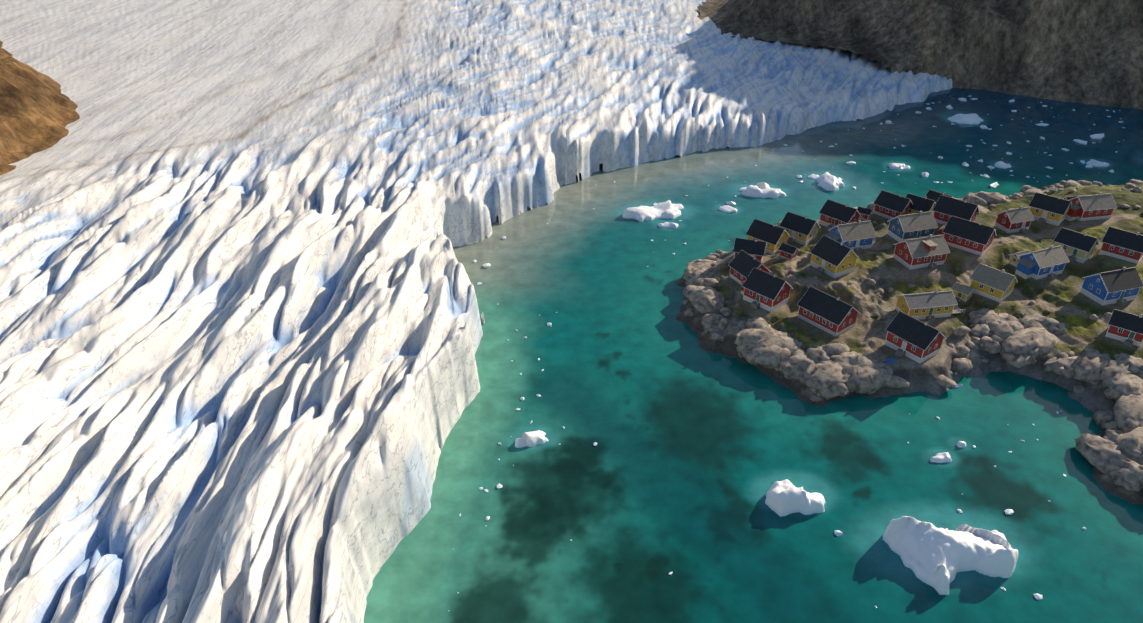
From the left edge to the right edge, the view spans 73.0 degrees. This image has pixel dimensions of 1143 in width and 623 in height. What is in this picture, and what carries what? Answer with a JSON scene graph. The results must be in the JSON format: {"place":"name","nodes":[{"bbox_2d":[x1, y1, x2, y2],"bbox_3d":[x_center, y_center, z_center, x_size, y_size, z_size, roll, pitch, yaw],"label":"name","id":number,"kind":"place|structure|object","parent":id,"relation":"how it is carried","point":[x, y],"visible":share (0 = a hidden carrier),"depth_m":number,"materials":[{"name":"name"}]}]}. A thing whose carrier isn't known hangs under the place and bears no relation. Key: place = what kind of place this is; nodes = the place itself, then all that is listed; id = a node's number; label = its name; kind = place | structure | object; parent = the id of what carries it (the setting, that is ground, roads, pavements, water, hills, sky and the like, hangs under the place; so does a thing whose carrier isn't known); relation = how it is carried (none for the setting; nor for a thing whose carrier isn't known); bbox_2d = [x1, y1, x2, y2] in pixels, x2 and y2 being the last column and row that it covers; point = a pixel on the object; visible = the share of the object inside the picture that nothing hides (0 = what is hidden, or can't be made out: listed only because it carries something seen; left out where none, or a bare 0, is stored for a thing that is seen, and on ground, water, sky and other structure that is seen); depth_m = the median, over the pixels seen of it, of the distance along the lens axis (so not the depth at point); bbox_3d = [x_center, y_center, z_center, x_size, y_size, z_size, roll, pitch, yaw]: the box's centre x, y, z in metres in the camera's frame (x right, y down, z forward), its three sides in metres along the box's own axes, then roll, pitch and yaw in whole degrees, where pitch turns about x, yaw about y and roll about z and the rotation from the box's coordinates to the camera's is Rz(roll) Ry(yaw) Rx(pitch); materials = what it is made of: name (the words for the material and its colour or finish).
{"place":"outdoors","nodes":[
{"label":"outdoors","id":0,"kind":"place"},
{"bbox_2d":[0,41,79,175],"bbox_3d":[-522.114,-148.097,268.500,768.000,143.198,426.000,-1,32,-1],"label":"rocky hillside","id":1,"kind":"structure","parent":0,"point":[38,113],"depth_m":232.96,"materials":[{"name":"brown stone"}]},
{"bbox_2d":[0,0,951,622],"bbox_3d":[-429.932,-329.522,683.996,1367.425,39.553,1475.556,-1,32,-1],"label":"glacier","id":2,"kind":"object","parent":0,"point":[240,330],"depth_m":181.65,"materials":[{"name":"white ice"}]},
{"bbox_2d":[364,88,1142,622],"bbox_3d":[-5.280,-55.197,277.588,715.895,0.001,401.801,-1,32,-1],"label":"fjord water","id":3,"kind":"structure","parent":0,"point":[688,460],"depth_m":147.65,"materials":[{"name":"teal liquid"}]},
{"bbox_2d":[515,430,548,447],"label":"iceberg","id":4,"kind":"object","parent":3,"relation":"on","point":[533,438],"visible":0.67,"depth_m":148.22,"materials":[{"name":"white ice"}]},
{"bbox_2d":[623,200,683,221],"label":"iceberg","id":5,"kind":"object","parent":3,"relation":"on","point":[668,209],"visible":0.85,"depth_m":234.97,"materials":[{"name":"white ice"}]},
{"bbox_2d":[658,222,677,227],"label":"iceberg","id":6,"kind":"object","parent":3,"relation":"on","point":[668,225],"visible":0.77,"depth_m":229.35,"materials":[{"name":"white ice"}]},
{"bbox_2d":[718,205,737,212],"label":"iceberg","id":7,"kind":"object","parent":3,"relation":"on","point":[727,209],"visible":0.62,"depth_m":238.76,"materials":[{"name":"white ice"}]},
{"bbox_2d":[738,182,786,197],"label":"iceberg","id":8,"kind":"object","parent":3,"relation":"on","point":[761,190],"visible":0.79,"depth_m":248.33,"materials":[{"name":"white ice"}]},
{"bbox_2d":[448,96,1124,610],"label":"ice fragments","id":9,"kind":"object","parent":3,"relation":"on","point":[996,184],"visible":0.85,"depth_m":262.58,"materials":[{"name":"white ice"}]},
{"bbox_2d":[765,479,824,516],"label":"iceberg","id":10,"kind":"object","parent":3,"relation":"on","point":[785,497],"visible":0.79,"depth_m":133.06,"materials":[{"name":"white ice"}]},
{"bbox_2d":[807,174,818,179],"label":"iceberg","id":11,"kind":"object","parent":3,"relation":"on","point":[813,176],"visible":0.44,"depth_m":261.29,"materials":[{"name":"white ice"}]},
{"bbox_2d":[816,172,844,190],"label":"iceberg","id":12,"kind":"object","parent":3,"relation":"on","point":[827,181],"visible":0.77,"depth_m":254.42,"materials":[{"name":"white ice"}]},
{"bbox_2d":[888,163,909,169],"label":"iceberg","id":13,"kind":"object","parent":3,"relation":"on","point":[895,166],"visible":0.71,"depth_m":268.82,"materials":[{"name":"white ice"}]},
{"bbox_2d":[930,452,951,462],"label":"iceberg","id":14,"kind":"object","parent":3,"relation":"on","point":[944,457],"visible":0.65,"depth_m":144.18,"materials":[{"name":"white ice"}]},
{"bbox_2d":[883,516,1017,594],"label":"iceberg","id":15,"kind":"object","parent":3,"relation":"on","point":[932,555],"visible":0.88,"depth_m":122.64,"materials":[{"name":"white ice"}]},
{"bbox_2d":[956,441,965,447],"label":"ice chunk","id":16,"kind":"object","parent":3,"relation":"on","point":[960,444],"visible":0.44,"depth_m":147.61,"materials":[{"name":"white ice"}]},
{"bbox_2d":[948,113,982,123],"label":"iceberg","id":17,"kind":"object","parent":3,"relation":"on","point":[974,118],"visible":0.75,"depth_m":310.89,"materials":[{"name":"white ice"}]},
{"bbox_2d":[994,161,1010,168],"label":"iceberg","id":18,"kind":"object","parent":3,"relation":"on","point":[1000,164],"visible":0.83,"depth_m":270.04,"materials":[{"name":"white ice"}]},
{"bbox_2d":[1086,160,1108,166],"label":"iceberg","id":19,"kind":"object","parent":3,"relation":"on","point":[1095,163],"visible":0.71,"depth_m":271.15,"materials":[{"name":"white ice"}]},
{"bbox_2d":[675,183,1142,504],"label":"rocky ground","id":20,"kind":"structure","parent":0,"point":[1062,299],"depth_m":181.55,"materials":[{"name":"brown stone"}]},
{"bbox_2d":[728,250,771,284],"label":"house","id":21,"kind":"structure","parent":20,"relation":"on","point":[742,264],"depth_m":188.90,"materials":[{"name":"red paint"}]},
{"bbox_2d":[733,238,766,262],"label":"house","id":22,"kind":"structure","parent":20,"relation":"on","point":[755,247],"depth_m":197.30,"materials":[{"name":"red paint"}]},
{"bbox_2d":[741,267,792,311],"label":"house","id":23,"kind":"structure","parent":20,"relation":"on","point":[769,292],"depth_m":178.82,"materials":[{"name":"red paint"}]},
{"bbox_2d":[746,219,789,254],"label":"house","id":24,"kind":"structure","parent":20,"relation":"on","point":[774,237],"depth_m":206.86,"materials":[{"name":"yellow paint"}]},
{"bbox_2d":[778,243,799,260],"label":"shed","id":25,"kind":"structure","parent":20,"relation":"on","point":[788,252],"depth_m":199.63,"materials":[{"name":"red paint"}]},
{"bbox_2d":[777,212,820,244],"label":"house","id":26,"kind":"structure","parent":20,"relation":"on","point":[800,229],"depth_m":211.68,"materials":[{"name":"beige paint"}]},
{"bbox_2d":[797,286,860,336],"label":"house","id":27,"kind":"structure","parent":20,"relation":"on","point":[830,314],"depth_m":173.48,"materials":[{"name":"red paint"}]},
{"bbox_2d":[810,235,859,277],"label":"house","id":28,"kind":"structure","parent":20,"relation":"on","point":[832,258],"depth_m":188.82,"materials":[{"name":"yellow paint"}]},
{"bbox_2d":[819,199,860,229],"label":"house","id":29,"kind":"structure","parent":20,"relation":"on","point":[833,213],"depth_m":217.01,"materials":[{"name":"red paint"}]},
{"bbox_2d":[826,220,875,252],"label":"house","id":30,"kind":"structure","parent":20,"relation":"on","point":[857,237],"depth_m":199.43,"materials":[{"name":"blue paint"}]},
{"bbox_2d":[857,206,873,220],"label":"shed","id":31,"kind":"structure","parent":20,"relation":"on","point":[865,213],"depth_m":220.01,"materials":[{"name":"red paint"}]},
{"bbox_2d":[884,357,897,363],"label":"dinghy","id":32,"kind":"object","parent":20,"relation":"on","point":[891,360],"visible":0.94,"depth_m":164.25,"materials":[{"name":"blue paint"}]},
{"bbox_2d":[873,190,912,218],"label":"house","id":33,"kind":"structure","parent":20,"relation":"on","point":[888,205],"depth_m":219.14,"materials":[{"name":"red paint"}]},
{"bbox_2d":[682,179,1142,491],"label":"shore boulders","id":34,"kind":"object","parent":20,"relation":"on","point":[833,370],"visible":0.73,"depth_m":164.65,"materials":[{"name":"grey stone"}]},
{"bbox_2d":[887,211,937,241],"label":"house","id":35,"kind":"structure","parent":20,"relation":"on","point":[921,224],"depth_m":201.50,"materials":[{"name":"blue paint"}]},
{"bbox_2d":[885,311,946,362],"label":"house","id":36,"kind":"structure","parent":20,"relation":"on","point":[914,339],"depth_m":164.55,"materials":[{"name":"red paint"}]},
{"bbox_2d":[905,193,935,213],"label":"house","id":37,"kind":"structure","parent":20,"relation":"on","point":[923,204],"depth_m":218.16,"materials":[{"name":"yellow paint"}]},
{"bbox_2d":[893,234,949,269],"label":"house","id":38,"kind":"structure","parent":20,"relation":"on","point":[930,251],"depth_m":190.82,"materials":[{"name":"red paint"}]},
{"bbox_2d":[895,290,964,321],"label":"house","id":39,"kind":"structure","parent":20,"relation":"on","point":[930,306],"depth_m":175.71,"materials":[{"name":"yellow paint"}]},
{"bbox_2d":[924,189,952,201],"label":"house","id":40,"kind":"structure","parent":20,"relation":"on","point":[933,195],"depth_m":226.52,"materials":[{"name":"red paint"}]},
{"bbox_2d":[932,195,979,224],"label":"house","id":41,"kind":"structure","parent":20,"relation":"on","point":[945,208],"depth_m":207.78,"materials":[{"name":"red paint"}]},
{"bbox_2d":[951,282,974,302],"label":"shed","id":42,"kind":"structure","parent":20,"relation":"on","point":[962,292],"depth_m":183.10,"materials":[{"name":"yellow paint"}]},
{"bbox_2d":[938,216,996,255],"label":"house","id":43,"kind":"structure","parent":20,"relation":"on","point":[967,235],"depth_m":196.47,"materials":[{"name":"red paint"}]},
{"bbox_2d":[969,263,1017,301],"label":"house","id":44,"kind":"structure","parent":20,"relation":"on","point":[992,283],"depth_m":181.58,"materials":[{"name":"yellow paint"}]},
{"bbox_2d":[995,206,1033,233],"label":"house","id":45,"kind":"structure","parent":20,"relation":"on","point":[1021,218],"depth_m":206.31,"materials":[{"name":"red paint"}]},
{"bbox_2d":[1008,250,1030,266],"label":"shed","id":46,"kind":"structure","parent":20,"relation":"on","point":[1013,259],"depth_m":192.13,"materials":[{"name":"beige paint"}]},
{"bbox_2d":[1015,245,1069,279],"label":"house","id":47,"kind":"structure","parent":20,"relation":"on","point":[1051,262],"depth_m":187.00,"materials":[{"name":"blue paint"}]},
{"bbox_2d":[1029,192,1070,225],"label":"house","id":48,"kind":"structure","parent":20,"relation":"on","point":[1045,208],"depth_m":209.84,"materials":[{"name":"yellow paint"}]},
{"bbox_2d":[1061,195,1082,199],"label":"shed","id":49,"kind":"structure","parent":20,"relation":"on","point":[1068,197],"depth_m":216.28,"materials":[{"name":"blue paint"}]},
{"bbox_2d":[1053,227,1098,262],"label":"house","id":50,"kind":"structure","parent":20,"relation":"on","point":[1078,247],"depth_m":193.10,"materials":[{"name":"beige paint"}]},
{"bbox_2d":[1065,192,1116,220],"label":"house","id":51,"kind":"structure","parent":20,"relation":"on","point":[1100,205],"depth_m":209.93,"materials":[{"name":"red paint"}]},
{"bbox_2d":[1080,267,1142,305],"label":"house","id":52,"kind":"structure","parent":20,"relation":"on","point":[1122,286],"depth_m":177.19,"materials":[{"name":"blue paint"}]},
{"bbox_2d":[1099,227,1142,263],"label":"house","id":53,"kind":"structure","parent":20,"relation":"on","point":[1123,244],"depth_m":191.34,"materials":[{"name":"red paint"}]},
{"bbox_2d":[1106,309,1142,346],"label":"house","id":54,"kind":"structure","parent":20,"relation":"on","point":[1126,328],"depth_m":164.97,"materials":[{"name":"red paint"}]},
{"bbox_2d":[697,0,1142,109],"bbox_3d":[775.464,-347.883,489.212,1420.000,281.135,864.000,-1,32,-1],"label":"mountainside","id":55,"kind":"structure","parent":0,"point":[1084,51],"depth_m":349.63,"materials":[{"name":"brown stone"}]}
]}

